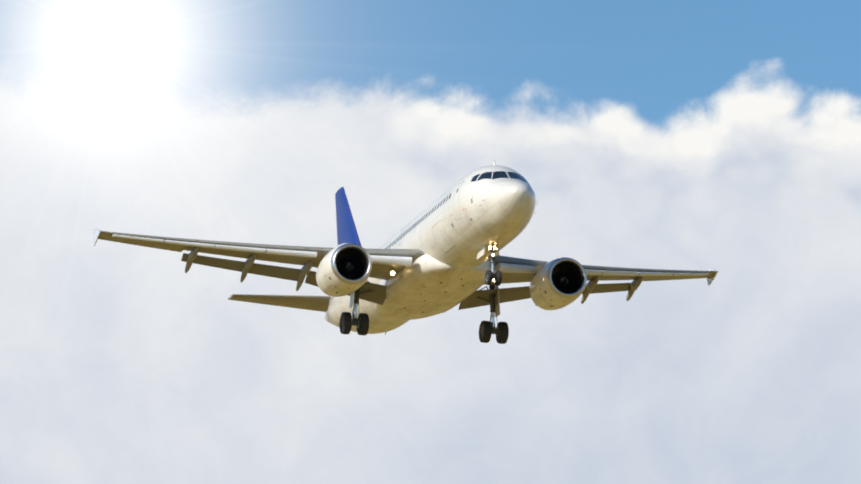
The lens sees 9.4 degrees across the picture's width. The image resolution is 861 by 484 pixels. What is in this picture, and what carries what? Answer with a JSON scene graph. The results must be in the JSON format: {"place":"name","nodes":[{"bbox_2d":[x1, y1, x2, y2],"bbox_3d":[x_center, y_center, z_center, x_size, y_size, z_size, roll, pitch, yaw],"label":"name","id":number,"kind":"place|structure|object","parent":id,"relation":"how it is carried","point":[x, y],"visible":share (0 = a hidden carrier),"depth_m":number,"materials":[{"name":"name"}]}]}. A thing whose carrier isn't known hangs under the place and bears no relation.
{"place":"outdoors","nodes":[
{"label":"outdoors","id":0,"kind":"place"},
{"bbox_2d":[227,294,330,311],"bbox_3d":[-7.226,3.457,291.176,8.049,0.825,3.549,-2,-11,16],"label":"horizontal stabilizer","id":1,"kind":"object","parent":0,"point":[316,303],"visible":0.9,"depth_m":290.27},
{"bbox_2d":[324,165,535,333],"bbox_3d":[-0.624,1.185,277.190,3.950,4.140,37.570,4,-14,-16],"label":"fuselage","id":2,"kind":"object","parent":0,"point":[503,217],"visible":0.65,"depth_m":264.43,"materials":[{"name":"white paint"}]},
{"bbox_2d":[98,231,424,279],"bbox_3d":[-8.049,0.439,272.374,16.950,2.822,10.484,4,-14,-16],"label":"wing","id":3,"kind":"structure","parent":2,"relation":"attached to","point":[381,271],"depth_m":272.88,"materials":[{"name":"grey metal"}]},
{"bbox_2d":[93,228,100,245],"bbox_3d":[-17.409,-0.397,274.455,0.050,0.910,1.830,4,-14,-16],"label":"wing fence","id":4,"kind":"object","parent":3,"relation":"attached to","point":[96,232],"visible":1,"depth_m":274.64,"materials":[{"name":"white metal"}]},
{"bbox_2d":[185,247,312,290],"bbox_3d":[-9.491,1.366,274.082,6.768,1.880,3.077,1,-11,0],"label":"flap track fairings","id":5,"kind":"object","parent":3,"relation":"attached to","point":[250,260],"visible":0.96,"depth_m":274.04,"materials":[{"name":"grey metal"}]},
{"bbox_2d":[112,234,411,265],"bbox_3d":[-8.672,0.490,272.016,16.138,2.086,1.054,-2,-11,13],"label":"slats","id":6,"kind":"object","parent":3,"relation":"attached to","point":[395,260],"visible":0.94,"depth_m":271.46,"materials":[{"name":"metal"}]},
{"bbox_2d":[181,253,386,304],"bbox_3d":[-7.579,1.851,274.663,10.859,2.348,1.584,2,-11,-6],"label":"wing flaps","id":7,"kind":"object","parent":3,"relation":"attached to","point":[378,295],"visible":0.67,"depth_m":274.62,"materials":[{"name":"grey metal"}]},
{"bbox_2d":[339,281,373,334],"bbox_3d":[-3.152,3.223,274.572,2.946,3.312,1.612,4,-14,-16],"label":"gear","id":8,"kind":"object","parent":3,"relation":"attached to","point":[348,321],"visible":0.94,"depth_m":274.16,"materials":[{"name":"black rubber"}]},
{"bbox_2d":[349,291,354,307],"bbox_3d":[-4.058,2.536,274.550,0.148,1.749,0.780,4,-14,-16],"label":"gear door","id":9,"kind":"structure","parent":8,"relation":"attached to","point":[352,295],"depth_m":274.36,"materials":[{"name":"white metal"}]},
{"bbox_3d":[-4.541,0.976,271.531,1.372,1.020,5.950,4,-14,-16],"label":"pylon","id":10,"kind":"object","parent":3,"relation":"attached to","visible":0},
{"bbox_2d":[316,243,371,296],"bbox_3d":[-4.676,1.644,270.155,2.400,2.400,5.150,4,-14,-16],"label":"nacelle","id":11,"kind":"object","parent":10,"relation":"attached to","point":[327,267],"visible":0.85,"depth_m":268.17,"materials":[{"name":"white paint"}]},
{"bbox_2d":[336,251,363,279],"bbox_3d":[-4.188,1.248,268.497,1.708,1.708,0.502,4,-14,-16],"label":"fan","id":12,"kind":"object","parent":11,"relation":"on","point":[347,262],"visible":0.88,"depth_m":268.68},
{"bbox_2d":[335,187,361,246],"bbox_3d":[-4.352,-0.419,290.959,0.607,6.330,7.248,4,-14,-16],"label":"fin","id":13,"kind":"object","parent":2,"relation":"attached to","point":[346,230],"visible":0.5,"depth_m":292.27,"materials":[{"name":"blue metal"}]},
{"bbox_2d":[330,194,450,302],"bbox_3d":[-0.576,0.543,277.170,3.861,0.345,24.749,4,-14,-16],"label":"cabin windows","id":14,"kind":"structure","parent":2,"relation":"attached to","point":[415,224],"depth_m":271.10,"materials":[{"name":"grey glass"}]},
{"bbox_2d":[328,182,528,323],"bbox_3d":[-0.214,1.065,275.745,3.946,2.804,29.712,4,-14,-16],"label":"fuselage markings","id":15,"kind":"object","parent":2,"relation":"attached to","point":[444,229],"visible":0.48,"depth_m":265.48,"materials":[{"name":"grey paint"}]},
{"bbox_2d":[374,254,489,320],"bbox_3d":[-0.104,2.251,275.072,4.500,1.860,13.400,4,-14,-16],"label":"belly fairing","id":16,"kind":"object","parent":2,"relation":"attached to","point":[417,276],"visible":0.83,"depth_m":272.43,"materials":[{"name":"white paint"}]},
{"bbox_2d":[389,278,474,314],"bbox_3d":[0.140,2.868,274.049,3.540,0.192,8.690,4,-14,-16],"label":"belly marks","id":17,"kind":"object","parent":16,"relation":"on","point":[428,301],"visible":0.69,"depth_m":274.69,"materials":[{"name":"grey"}]},
{"bbox_2d":[385,160,536,334],"bbox_3d":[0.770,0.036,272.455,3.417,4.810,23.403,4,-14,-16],"label":"antennas","id":18,"kind":"object","parent":2,"relation":"attached to","point":[494,163],"visible":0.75,"depth_m":267.84,"materials":[{"name":"white paint"}]},
{"bbox_2d":[477,245,498,259],"bbox_3d":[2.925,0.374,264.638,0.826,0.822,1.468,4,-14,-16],"label":"nose gear doors","id":19,"kind":"structure","parent":2,"relation":"attached to","point":[481,252],"depth_m":264.48,"materials":[{"name":"white metal"}]},
{"bbox_2d":[485,242,501,285],"bbox_3d":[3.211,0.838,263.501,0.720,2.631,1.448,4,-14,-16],"label":"nose landing gear","id":20,"kind":"object","parent":2,"relation":"attached to","point":[490,275],"visible":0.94,"depth_m":263.49,"materials":[{"name":"grey paint"}]},
{"bbox_2d":[471,171,527,181],"bbox_3d":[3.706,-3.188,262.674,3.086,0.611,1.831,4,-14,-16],"label":"cockpit windows","id":21,"kind":"structure","parent":2,"relation":"attached to","point":[496,174],"depth_m":262.34,"materials":[{"name":"black glass"}]},
{"bbox_2d":[483,255,716,284],"bbox_3d":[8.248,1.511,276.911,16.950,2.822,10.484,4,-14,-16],"label":"wing","id":22,"kind":"structure","parent":2,"relation":"attached to","point":[516,277],"depth_m":277.35,"materials":[{"name":"grey metal"}]},
{"bbox_2d":[476,284,508,343],"bbox_3d":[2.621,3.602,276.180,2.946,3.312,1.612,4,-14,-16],"label":"gear","id":23,"kind":"object","parent":22,"relation":"attached to","point":[487,329],"visible":0.96,"depth_m":276.24,"materials":[{"name":"black rubber"}]},
{"bbox_2d":[495,285,499,316],"bbox_3d":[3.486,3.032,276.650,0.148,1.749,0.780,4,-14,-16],"label":"gear door","id":24,"kind":"structure","parent":23,"relation":"attached to","point":[497,307],"depth_m":276.46,"materials":[{"name":"white metal"}]},
{"bbox_2d":[530,257,560,283],"bbox_3d":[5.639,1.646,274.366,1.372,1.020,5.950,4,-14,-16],"label":"pylon","id":25,"kind":"object","parent":22,"relation":"on","point":[538,268],"visible":0.1,"depth_m":272.58,"materials":[{"name":"white metal"}]},
{"bbox_2d":[530,257,586,309],"bbox_3d":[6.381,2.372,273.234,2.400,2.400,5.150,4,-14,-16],"label":"nacelle","id":26,"kind":"object","parent":25,"relation":"attached to","point":[543,281],"visible":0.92,"depth_m":271.29,"materials":[{"name":"white paint"}]},
{"bbox_2d":[552,265,577,293],"bbox_3d":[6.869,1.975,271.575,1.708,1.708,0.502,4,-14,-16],"label":"fan","id":27,"kind":"object","parent":26,"relation":"on","point":[563,276],"visible":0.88,"depth_m":271.77},
{"bbox_2d":[458,283,636,309],"bbox_3d":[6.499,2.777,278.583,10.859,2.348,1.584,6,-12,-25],"label":"wing flaps","id":28,"kind":"object","parent":22,"relation":"attached to","point":[505,295],"visible":0.46,"depth_m":277.15,"materials":[{"name":"grey metal"}]},
{"bbox_2d":[535,276,642,305],"bbox_3d":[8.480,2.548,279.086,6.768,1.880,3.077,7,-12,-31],"label":"flap track fairings","id":29,"kind":"object","parent":22,"relation":"on","point":[634,286],"visible":0.69,"depth_m":279.89,"materials":[{"name":"grey metal"}]},
{"bbox_2d":[494,263,708,275],"bbox_3d":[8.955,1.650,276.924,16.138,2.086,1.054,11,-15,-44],"label":"slats","id":30,"kind":"object","parent":22,"relation":"attached to","point":[509,268],"visible":0.75,"depth_m":276.21,"materials":[{"name":"metal"}]},
{"bbox_2d":[707,268,717,285],"bbox_3d":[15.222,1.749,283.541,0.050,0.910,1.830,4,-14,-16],"label":"wing fence","id":31,"kind":"object","parent":22,"relation":"attached to","point":[710,279],"visible":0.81,"depth_m":283.73,"materials":[{"name":"white metal"}]},
{"bbox_2d":[0,0,860,483],"label":"sky","id":32,"kind":"structure","parent":0,"point":[724,136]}
]}

